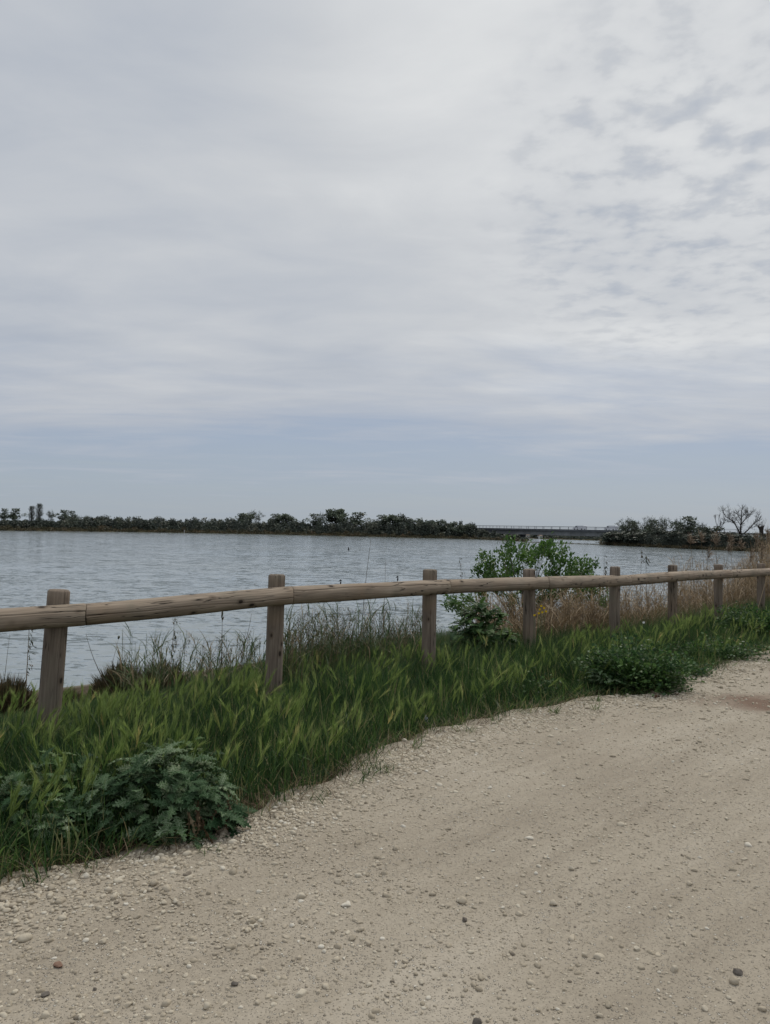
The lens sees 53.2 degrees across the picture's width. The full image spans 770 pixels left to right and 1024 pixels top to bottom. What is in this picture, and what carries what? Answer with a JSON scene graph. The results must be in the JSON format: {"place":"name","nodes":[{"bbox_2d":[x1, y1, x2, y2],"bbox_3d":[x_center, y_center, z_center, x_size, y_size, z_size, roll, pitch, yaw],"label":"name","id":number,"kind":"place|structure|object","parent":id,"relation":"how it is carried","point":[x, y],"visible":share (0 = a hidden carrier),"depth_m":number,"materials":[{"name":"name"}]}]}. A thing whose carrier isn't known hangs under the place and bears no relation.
{"place":"outdoors","nodes":[
{"label":"outdoors","id":0,"kind":"place"},
{"bbox_2d":[0,529,526,541],"bbox_3d":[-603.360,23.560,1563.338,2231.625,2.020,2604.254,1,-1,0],"label":"shore","id":1,"kind":"structure","parent":0,"point":[250,533],"depth_m":358.78,"materials":[{"name":"brown soil"}]},
{"bbox_2d":[29,506,35,520],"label":"poplar tree","id":2,"kind":"object","parent":1,"relation":"on","point":[31,517],"visible":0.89,"depth_m":342.04,"materials":[{"name":"green plant"}]},
{"bbox_2d":[34,503,44,518],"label":"poplar tree","id":3,"kind":"object","parent":1,"relation":"on","point":[39,512],"visible":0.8,"depth_m":342.90,"materials":[{"name":"green plant"}]},
{"bbox_2d":[46,510,54,520],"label":"broadleaf tree","id":4,"kind":"object","parent":1,"relation":"on","point":[48,514],"visible":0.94,"depth_m":344.95,"materials":[{"name":"green plant"}]},
{"bbox_2d":[235,513,255,522],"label":"broadleaf tree","id":5,"kind":"object","parent":1,"relation":"on","point":[242,515],"visible":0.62,"depth_m":381.11,"materials":[{"name":"green plant"}]},
{"bbox_2d":[249,510,265,523],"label":"broadleaf tree","id":6,"kind":"object","parent":1,"relation":"on","point":[256,518],"visible":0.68,"depth_m":388.44,"materials":[{"name":"green plant"}]},
{"bbox_2d":[0,516,528,539],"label":"shore scrub","id":7,"kind":"object","parent":1,"relation":"on","point":[212,524],"visible":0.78,"depth_m":365.62,"materials":[{"name":"green plant"}]},
{"bbox_2d":[0,524,531,541],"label":"salt marsh","id":8,"kind":"structure","parent":1,"relation":"on","point":[17,528],"depth_m":354.40,"materials":[{"name":"green plant"}]},
{"bbox_2d":[267,513,298,523],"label":"broadleaf tree","id":9,"kind":"object","parent":1,"relation":"on","point":[285,516],"visible":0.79,"depth_m":385.53,"materials":[{"name":"green plant"}]},
{"bbox_2d":[304,513,329,526],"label":"broadleaf tree","id":10,"kind":"object","parent":1,"relation":"on","point":[316,519],"visible":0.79,"depth_m":381.53,"materials":[{"name":"green plant"}]},
{"bbox_2d":[324,508,348,524],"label":"broadleaf tree","id":11,"kind":"object","parent":1,"relation":"on","point":[335,516],"visible":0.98,"depth_m":384.17,"materials":[{"name":"green plant"}]},
{"bbox_2d":[347,512,372,525],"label":"broadleaf tree","id":12,"kind":"object","parent":1,"relation":"on","point":[353,520],"visible":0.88,"depth_m":384.40,"materials":[{"name":"green plant"}]},
{"bbox_2d":[368,519,384,531],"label":"broadleaf tree","id":13,"kind":"object","parent":1,"relation":"on","point":[380,523],"visible":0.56,"depth_m":375.81,"materials":[{"name":"green plant"}]},
{"bbox_2d":[376,514,403,527],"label":"broadleaf tree","id":14,"kind":"object","parent":1,"relation":"on","point":[390,518],"visible":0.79,"depth_m":379.30,"materials":[{"name":"green plant"}]},
{"bbox_2d":[395,514,411,528],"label":"broadleaf tree","id":15,"kind":"object","parent":1,"relation":"on","point":[404,518],"visible":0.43,"depth_m":382.19,"materials":[{"name":"green plant"}]},
{"bbox_2d":[404,518,422,527],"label":"broadleaf tree","id":16,"kind":"object","parent":1,"relation":"on","point":[415,521],"visible":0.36,"depth_m":375.94,"materials":[{"name":"green plant"}]},
{"bbox_2d":[432,519,445,529],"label":"broadleaf tree","id":17,"kind":"object","parent":1,"relation":"on","point":[438,523],"visible":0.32,"depth_m":376.25,"materials":[{"name":"green plant"}]},
{"bbox_2d":[440,521,457,530],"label":"broadleaf tree","id":18,"kind":"object","parent":1,"relation":"on","point":[452,524],"visible":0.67,"depth_m":372.45,"materials":[{"name":"green plant"}]},
{"bbox_2d":[451,524,471,533],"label":"broadleaf tree","id":19,"kind":"object","parent":1,"relation":"on","point":[462,528],"visible":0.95,"depth_m":365.17,"materials":[{"name":"green plant"}]},
{"bbox_2d":[477,528,489,535],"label":"broadleaf tree","id":20,"kind":"object","parent":1,"relation":"on","point":[482,531],"visible":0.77,"depth_m":358.23,"materials":[{"name":"green plant"}]},
{"bbox_2d":[476,525,764,536],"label":"road bridge","id":21,"kind":"structure","parent":1,"relation":"on","point":[522,531],"depth_m":334.70,"materials":[{"name":"concrete"}]},
{"bbox_2d":[604,526,617,530],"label":"van","id":22,"kind":"object","parent":21,"relation":"on","point":[609,528],"visible":0.72,"depth_m":311.39,"materials":[{"name":"paint"}]},
{"bbox_2d":[0,531,768,690],"bbox_3d":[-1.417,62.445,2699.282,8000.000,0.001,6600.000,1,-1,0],"label":"water","id":23,"kind":"structure","parent":0,"point":[83,567],"depth_m":65.44,"materials":[{"name":"grey liquid"}]},
{"bbox_2d":[0,647,769,891],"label":"verge ground","id":24,"kind":"structure","parent":0,"point":[79,688],"depth_m":4.74,"materials":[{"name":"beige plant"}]},
{"bbox_2d":[0,672,38,715],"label":"seablite bush","id":25,"kind":"object","parent":24,"relation":"on","point":[7,684],"visible":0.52,"depth_m":9.48,"materials":[{"name":"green plant"}]},
{"bbox_2d":[0,763,49,844],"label":"thistle","id":26,"kind":"object","parent":24,"relation":"on","point":[23,790],"visible":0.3,"depth_m":4.02,"materials":[{"name":"green plant"}]},
{"bbox_2d":[1,719,63,748],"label":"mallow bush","id":27,"kind":"object","parent":24,"relation":"on","point":[19,728],"visible":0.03,"depth_m":5.55,"materials":[{"name":"green plant"}]},
{"bbox_2d":[23,787,88,844],"bbox_3d":[-1.631,1.547,3.863,0.289,0.295,0.336,1,-1,0],"label":"thistle","id":28,"kind":"object","parent":24,"relation":"on","point":[70,809],"visible":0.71,"depth_m":3.82,"materials":[{"name":"green plant"}]},
{"bbox_2d":[0,746,115,820],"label":"thistle","id":29,"kind":"object","parent":24,"relation":"on","point":[49,775],"visible":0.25,"depth_m":4.24,"materials":[{"name":"green plant"}]},
{"bbox_2d":[0,789,115,857],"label":"mallow bush","id":30,"kind":"object","parent":24,"relation":"on","point":[33,805],"visible":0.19,"depth_m":3.90,"materials":[{"name":"green plant"}]},
{"bbox_2d":[62,686,83,706],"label":"seablite bush","id":31,"kind":"object","parent":24,"relation":"on","point":[73,694],"visible":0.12,"depth_m":9.10,"materials":[{"name":"green plant"}]},
{"bbox_2d":[84,659,142,699],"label":"seablite bush","id":32,"kind":"object","parent":24,"relation":"on","point":[100,684],"visible":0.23,"depth_m":10.20,"materials":[{"name":"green plant"}]},
{"bbox_2d":[131,656,194,694],"bbox_3d":[-2.842,2.092,9.868,0.896,0.557,0.860,1,-1,0],"label":"seablite bush","id":33,"kind":"object","parent":24,"relation":"on","point":[149,674],"visible":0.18,"depth_m":9.75,"materials":[{"name":"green plant"}]},
{"bbox_2d":[73,741,257,848],"bbox_3d":[-1.182,1.502,4.091,0.985,0.542,0.718,1,-1,0],"label":"thistle","id":34,"kind":"object","parent":24,"relation":"on","point":[174,783],"visible":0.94,"depth_m":3.95,"materials":[{"name":"green plant"}]},
{"bbox_2d":[160,736,246,789],"bbox_3d":[-1.203,1.594,4.705,0.583,0.434,0.560,0,-2,42],"label":"thistle","id":35,"kind":"object","parent":24,"relation":"on","point":[190,745],"visible":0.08,"depth_m":4.71,"materials":[{"name":"green plant"}]},
{"bbox_2d":[97,597,442,708],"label":"bank stalks","id":36,"kind":"object","parent":24,"relation":"on","point":[172,678],"visible":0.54,"depth_m":8.67,"materials":[{"name":"plant"}]},
{"bbox_2d":[168,619,179,672],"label":"dry stalk","id":37,"kind":"object","parent":36,"relation":"on","point":[174,620],"visible":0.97,"depth_m":7.63,"materials":[{"name":"brown plant"}]},
{"bbox_2d":[0,602,768,852],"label":"barley","id":38,"kind":"object","parent":24,"relation":"on","point":[105,709],"visible":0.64,"depth_m":5.76,"materials":[{"name":"green plant"}]},
{"bbox_2d":[0,563,769,738],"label":"wooden fence","id":39,"kind":"object","parent":24,"relation":"on","point":[56,616],"visible":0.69,"depth_m":7.01,"materials":[{"name":"brown wood"}]},
{"bbox_2d":[150,600,636,699],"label":"wild oats","id":40,"kind":"object","parent":24,"relation":"on","point":[335,633],"visible":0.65,"depth_m":8.62,"materials":[{"name":"plant"}]},
{"bbox_2d":[440,597,522,666],"bbox_3d":[1.250,1.623,9.880,1.166,1.104,0.954,1,-1,0],"label":"thistle","id":41,"kind":"object","parent":24,"relation":"on","point":[468,617],"visible":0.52,"depth_m":9.79,"materials":[{"name":"green plant"}]},
{"bbox_2d":[438,531,608,629],"bbox_3d":[2.511,1.323,13.371,3.084,1.995,1.807,1,-1,0],"label":"green shrub","id":42,"kind":"object","parent":24,"relation":"on","point":[541,550],"visible":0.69,"depth_m":13.08,"materials":[{"name":"green plant"}]},
{"bbox_2d":[486,665,563,699],"bbox_3d":[1.445,1.726,7.774,0.816,0.319,0.612,1,-1,21],"label":"mallow bush","id":43,"kind":"object","parent":24,"relation":"on","point":[540,681],"visible":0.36,"depth_m":7.75,"materials":[{"name":"green plant"}]},
{"bbox_2d":[533,605,546,663],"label":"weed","id":44,"kind":"object","parent":24,"relation":"on","point":[538,631],"visible":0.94,"depth_m":8.73,"materials":[{"name":"green plant"}]},
{"bbox_2d":[543,658,576,680],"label":"mallow bush","id":45,"kind":"object","parent":24,"relation":"on","point":[561,666],"visible":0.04,"depth_m":8.64,"materials":[{"name":"green plant"}]},
{"bbox_2d":[585,650,633,694],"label":"thistle","id":46,"kind":"object","parent":24,"relation":"on","point":[607,678],"visible":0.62,"depth_m":7.80,"materials":[{"name":"green plant"}]},
{"bbox_2d":[457,533,769,647],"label":"dry reed bed","id":47,"kind":"object","parent":24,"relation":"on","point":[586,615],"visible":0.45,"depth_m":13.47,"materials":[{"name":"beige plant"}]},
{"bbox_2d":[570,628,704,696],"bbox_3d":[2.594,1.565,8.004,1.243,0.650,1.067,2,-1,-32],"label":"mallow bush","id":48,"kind":"object","parent":24,"relation":"on","point":[653,670],"visible":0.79,"depth_m":7.82,"materials":[{"name":"green plant"}]},
{"bbox_2d":[650,655,716,677],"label":"mallow bush","id":49,"kind":"object","parent":24,"relation":"on","point":[694,670],"visible":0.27,"depth_m":8.77,"materials":[{"name":"green plant"}]},
{"bbox_2d":[657,631,769,662],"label":"mallow bush","id":50,"kind":"object","parent":24,"relation":"on","point":[725,652],"visible":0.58,"depth_m":10.04,"materials":[{"name":"green plant"}]},
{"bbox_2d":[707,600,769,638],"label":"mallow bush","id":51,"kind":"object","parent":24,"relation":"on","point":[757,617],"visible":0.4,"depth_m":12.54,"materials":[{"name":"green plant"}]},
{"bbox_2d":[0,650,769,1023],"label":"gravel path","id":52,"kind":"structure","parent":0,"point":[404,935],"depth_m":3.32,"materials":[{"name":"beige gravel"}]},
{"bbox_2d":[40,991,49,996],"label":"stone","id":53,"kind":"object","parent":52,"relation":"on","point":[45,993],"visible":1,"depth_m":2.58,"materials":[{"name":"grey stone"}]},
{"bbox_2d":[41,1011,49,1018],"bbox_3d":[-1.093,1.617,2.472,0.027,0.024,0.024,2,-2,-36],"label":"pebble","id":54,"kind":"object","parent":52,"relation":"on","point":[45,1014],"visible":1,"depth_m":2.46,"materials":[{"name":"beige stone"}]},
{"bbox_2d":[53,961,62,967],"bbox_3d":[-1.169,1.621,2.750,0.040,0.024,0.024,1,-1,31],"label":"stone","id":55,"kind":"object","parent":52,"relation":"on","point":[58,964],"visible":1,"depth_m":2.75,"materials":[{"name":"brown stone"}]},
{"bbox_2d":[150,879,157,885],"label":"pebble","id":56,"kind":"object","parent":52,"relation":"on","point":[153,882],"visible":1,"depth_m":3.39,"materials":[{"name":"beige stone"}]},
{"bbox_2d":[162,999,170,1006],"bbox_3d":[-0.727,1.630,2.552,0.025,0.025,0.032,1,-1,9],"label":"pebble","id":57,"kind":"object","parent":52,"relation":"on","point":[166,1002],"visible":1,"depth_m":2.54,"materials":[{"name":"beige stone"}]},
{"bbox_2d":[203,1002,210,1009],"bbox_3d":[-0.588,1.631,2.539,0.024,0.022,0.030,1,-1,4],"label":"pebble","id":58,"kind":"object","parent":52,"relation":"on","point":[207,1005],"visible":1,"depth_m":2.53,"materials":[{"name":"beige stone"}]},
{"bbox_2d":[297,892,305,898],"bbox_3d":[-0.361,1.655,3.313,0.039,0.029,0.028,1,-1,-9],"label":"pebble","id":59,"kind":"object","parent":52,"relation":"on","point":[301,895],"visible":1,"depth_m":3.30,"materials":[{"name":"beige stone"}]},
{"bbox_2d":[458,896,466,903],"bbox_3d":[0.333,1.677,3.321,0.038,0.033,0.045,2,-1,-16],"label":"pebble","id":60,"kind":"object","parent":52,"relation":"on","point":[462,900],"visible":1,"depth_m":3.31,"materials":[{"name":"beige stone"}]},
{"bbox_2d":[472,1017,481,1023],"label":"stone","id":61,"kind":"object","parent":52,"relation":"on","point":[476,1020],"visible":1,"depth_m":2.50,"materials":[{"name":"grey stone"}]},
{"bbox_2d":[670,965,677,971],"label":"pebble","id":62,"kind":"object","parent":52,"relation":"on","point":[674,968],"visible":1,"depth_m":2.84,"materials":[{"name":"beige stone"}]},
{"bbox_2d":[729,976,738,984],"bbox_3d":[1.251,1.685,2.762,0.027,0.030,0.034,2,-1,-11],"label":"pebble","id":63,"kind":"object","parent":52,"relation":"on","point":[733,980],"visible":1,"depth_m":2.75,"materials":[{"name":"beige stone"}]},
{"bbox_2d":[733,968,742,975],"bbox_3d":[1.294,1.685,2.818,0.035,0.023,0.032,1,-1,19],"label":"stone","id":64,"kind":"object","parent":52,"relation":"on","point":[737,971],"visible":1,"depth_m":2.81,"materials":[{"name":"grey stone"}]},
{"bbox_2d":[757,1006,766,1011],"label":"pebble","id":65,"kind":"object","parent":52,"relation":"on","point":[762,1008],"visible":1,"depth_m":2.60,"materials":[{"name":"beige stone"}]},
{"bbox_2d":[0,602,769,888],"bbox_3d":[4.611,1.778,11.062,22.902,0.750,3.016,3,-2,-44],"label":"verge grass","id":66,"kind":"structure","parent":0,"point":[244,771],"depth_m":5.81,"materials":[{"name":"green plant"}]},
{"bbox_2d":[0,593,769,741],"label":"bank grass","id":67,"kind":"structure","parent":0,"point":[443,638],"depth_m":8.98,"materials":[{"name":"green plant"}]},
{"bbox_2d":[24,630,36,711],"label":"dry stalk","id":68,"kind":"object","parent":67,"relation":"on","point":[29,647],"visible":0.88,"depth_m":6.63,"materials":[{"name":"brown plant"}]},
{"bbox_2d":[687,534,695,592],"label":"plumed reed","id":69,"kind":"object","parent":67,"relation":"on","point":[690,540],"visible":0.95,"depth_m":15.48,"materials":[{"name":"beige plant"}]},
{"bbox_2d":[696,529,706,604],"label":"plumed reed","id":70,"kind":"object","parent":67,"relation":"on","point":[701,538],"visible":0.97,"depth_m":15.98,"materials":[{"name":"beige plant"}]},
{"bbox_2d":[705,544,714,605],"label":"plumed reed","id":71,"kind":"object","parent":67,"relation":"on","point":[708,556],"visible":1,"depth_m":14.97,"materials":[{"name":"beige plant"}]},
{"bbox_2d":[710,532,721,562],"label":"plumed reed","id":72,"kind":"object","parent":67,"relation":"on","point":[716,537],"visible":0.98,"depth_m":16.49,"materials":[{"name":"brown plant"}]},
{"bbox_2d":[748,548,757,594],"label":"plumed reed","id":73,"kind":"object","parent":67,"relation":"on","point":[752,554],"visible":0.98,"depth_m":16.98,"materials":[{"name":"beige plant"}]},
{"bbox_2d":[753,531,759,556],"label":"plumed reed","id":74,"kind":"object","parent":67,"relation":"on","point":[756,541],"visible":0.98,"depth_m":17.99,"materials":[{"name":"brown plant"}]},
{"bbox_2d":[759,543,766,562],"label":"plumed reed","id":75,"kind":"object","parent":67,"relation":"on","point":[761,553],"visible":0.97,"depth_m":16.78,"materials":[{"name":"brown plant"}]},
{"bbox_2d":[765,526,769,601],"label":"plumed reed","id":76,"kind":"object","parent":67,"relation":"on","point":[768,540],"visible":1,"depth_m":18.49,"materials":[{"name":"beige plant"}]},
{"bbox_2d":[0,0,769,534],"label":"sky","id":77,"kind":"structure","parent":0,"point":[494,263],"materials":[{"name":"grey"}]},
{"bbox_2d":[529,538,599,540],"bbox_3d":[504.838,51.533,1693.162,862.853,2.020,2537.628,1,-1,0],"label":"distant shore","id":78,"kind":"structure","parent":0,"point":[564,539],"depth_m":449.81,"materials":[{"name":"brown soil"}]},
{"bbox_2d":[527,535,602,539],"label":"distant scrub","id":79,"kind":"object","parent":78,"relation":"on","point":[568,537],"visible":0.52,"depth_m":453.98,"materials":[{"name":"green plant"}]},
{"bbox_2d":[600,539,760,551],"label":"bank","id":80,"kind":"structure","parent":0,"point":[667,547],"depth_m":239.46,"materials":[{"name":"brown soil"}]},
{"bbox_2d":[597,530,626,541],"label":"broadleaf tree","id":81,"kind":"object","parent":80,"relation":"on","point":[607,536],"visible":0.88,"depth_m":267.59,"materials":[{"name":"green plant"}]},
{"bbox_2d":[615,516,636,532],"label":"broadleaf tree","id":82,"kind":"object","parent":80,"relation":"on","point":[623,525],"visible":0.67,"depth_m":275.27,"materials":[{"name":"green plant"}]},
{"bbox_2d":[617,521,642,533],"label":"broadleaf tree","id":83,"kind":"object","parent":80,"relation":"on","point":[623,529],"visible":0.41,"depth_m":275.90,"materials":[{"name":"green plant"}]},
{"bbox_2d":[618,530,647,542],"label":"broadleaf tree","id":84,"kind":"object","parent":80,"relation":"on","point":[629,536],"visible":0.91,"depth_m":257.32,"materials":[{"name":"green plant"}]},
{"bbox_2d":[628,520,642,531],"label":"broadleaf tree","id":85,"kind":"object","parent":80,"relation":"on","point":[633,526],"visible":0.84,"depth_m":268.85,"materials":[{"name":"green plant"}]},
{"bbox_2d":[638,520,659,533],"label":"broadleaf tree","id":86,"kind":"object","parent":80,"relation":"on","point":[645,529],"visible":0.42,"depth_m":264.50,"materials":[{"name":"green plant"}]},
{"bbox_2d":[642,517,664,537],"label":"broadleaf tree","id":87,"kind":"object","parent":80,"relation":"on","point":[650,525],"visible":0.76,"depth_m":255.43,"materials":[{"name":"green plant"}]},
{"bbox_2d":[645,526,668,542],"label":"broadleaf tree","id":88,"kind":"object","parent":80,"relation":"on","point":[659,531],"visible":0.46,"depth_m":249.78,"materials":[{"name":"green plant"}]},
{"bbox_2d":[657,516,670,530],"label":"broadleaf tree","id":89,"kind":"object","parent":80,"relation":"on","point":[664,524],"visible":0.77,"depth_m":256.47,"materials":[{"name":"green plant"}]},
{"bbox_2d":[659,528,684,542],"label":"broadleaf tree","id":90,"kind":"object","parent":80,"relation":"on","point":[671,533],"visible":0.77,"depth_m":238.88,"materials":[{"name":"green plant"}]},
{"bbox_2d":[598,541,768,551],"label":"bank marsh","id":91,"kind":"structure","parent":80,"relation":"on","point":[686,546],"depth_m":230.25,"materials":[{"name":"plant"}]},
{"bbox_2d":[668,516,698,534],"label":"broadleaf tree","id":92,"kind":"object","parent":80,"relation":"on","point":[689,519],"visible":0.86,"depth_m":242.14,"materials":[{"name":"green plant"}]},
{"bbox_2d":[600,531,769,548],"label":"bank scrub","id":93,"kind":"object","parent":80,"relation":"on","point":[680,542],"visible":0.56,"depth_m":226.51,"materials":[{"name":"green plant"}]},
{"bbox_2d":[678,531,707,544],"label":"broadleaf tree","id":94,"kind":"object","parent":80,"relation":"on","point":[693,537],"visible":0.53,"depth_m":229.01,"materials":[{"name":"green plant"}]},
{"bbox_2d":[693,520,707,533],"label":"broadleaf tree","id":95,"kind":"object","parent":80,"relation":"on","point":[700,526],"visible":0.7,"depth_m":233.82,"materials":[{"name":"green plant"}]},
{"bbox_2d":[695,526,724,534],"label":"broadleaf tree","id":96,"kind":"object","parent":80,"relation":"on","point":[711,530],"visible":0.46,"depth_m":232.90,"materials":[{"name":"green plant"}]},
{"bbox_2d":[697,531,745,543],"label":"broadleaf tree","id":97,"kind":"object","parent":80,"relation":"on","point":[722,534],"visible":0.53,"depth_m":223.06,"materials":[{"name":"green plant"}]},
{"bbox_2d":[717,504,761,534],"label":"bare tree","id":98,"kind":"object","parent":80,"relation":"on","point":[741,521],"visible":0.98,"depth_m":226.17,"materials":[{"name":"brown plant"}]},
{"bbox_2d":[733,533,762,543],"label":"broadleaf tree","id":99,"kind":"object","parent":80,"relation":"on","point":[740,537],"visible":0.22,"depth_m":218.21,"materials":[{"name":"green plant"}]},
{"bbox_2d":[757,520,765,536],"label":"pollard tree","id":100,"kind":"object","parent":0,"point":[761,528],"visible":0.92,"depth_m":219.84,"materials":[{"name":"brown plant"}]},
{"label":"grassy levee","id":101,"kind":"structure","parent":0,"visible":0},
{"bbox_2d":[0,508,10,519],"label":"broadleaf tree","id":102,"kind":"object","parent":101,"relation":"on","point":[3,516],"visible":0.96,"depth_m":329.96,"materials":[{"name":"green plant"}]},
{"bbox_2d":[8,508,26,519],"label":"broadleaf tree","id":103,"kind":"object","parent":101,"relation":"on","point":[13,516],"visible":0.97,"depth_m":333.15,"materials":[{"name":"green plant"}]},
{"bbox_2d":[51,510,71,519],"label":"broadleaf tree","id":104,"kind":"object","parent":101,"relation":"on","point":[64,512],"visible":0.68,"depth_m":348.09,"materials":[{"name":"green plant"}]},
{"bbox_2d":[66,510,81,518],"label":"broadleaf tree","id":105,"kind":"object","parent":101,"relation":"on","point":[72,514],"visible":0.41,"depth_m":351.65,"materials":[{"name":"green plant"}]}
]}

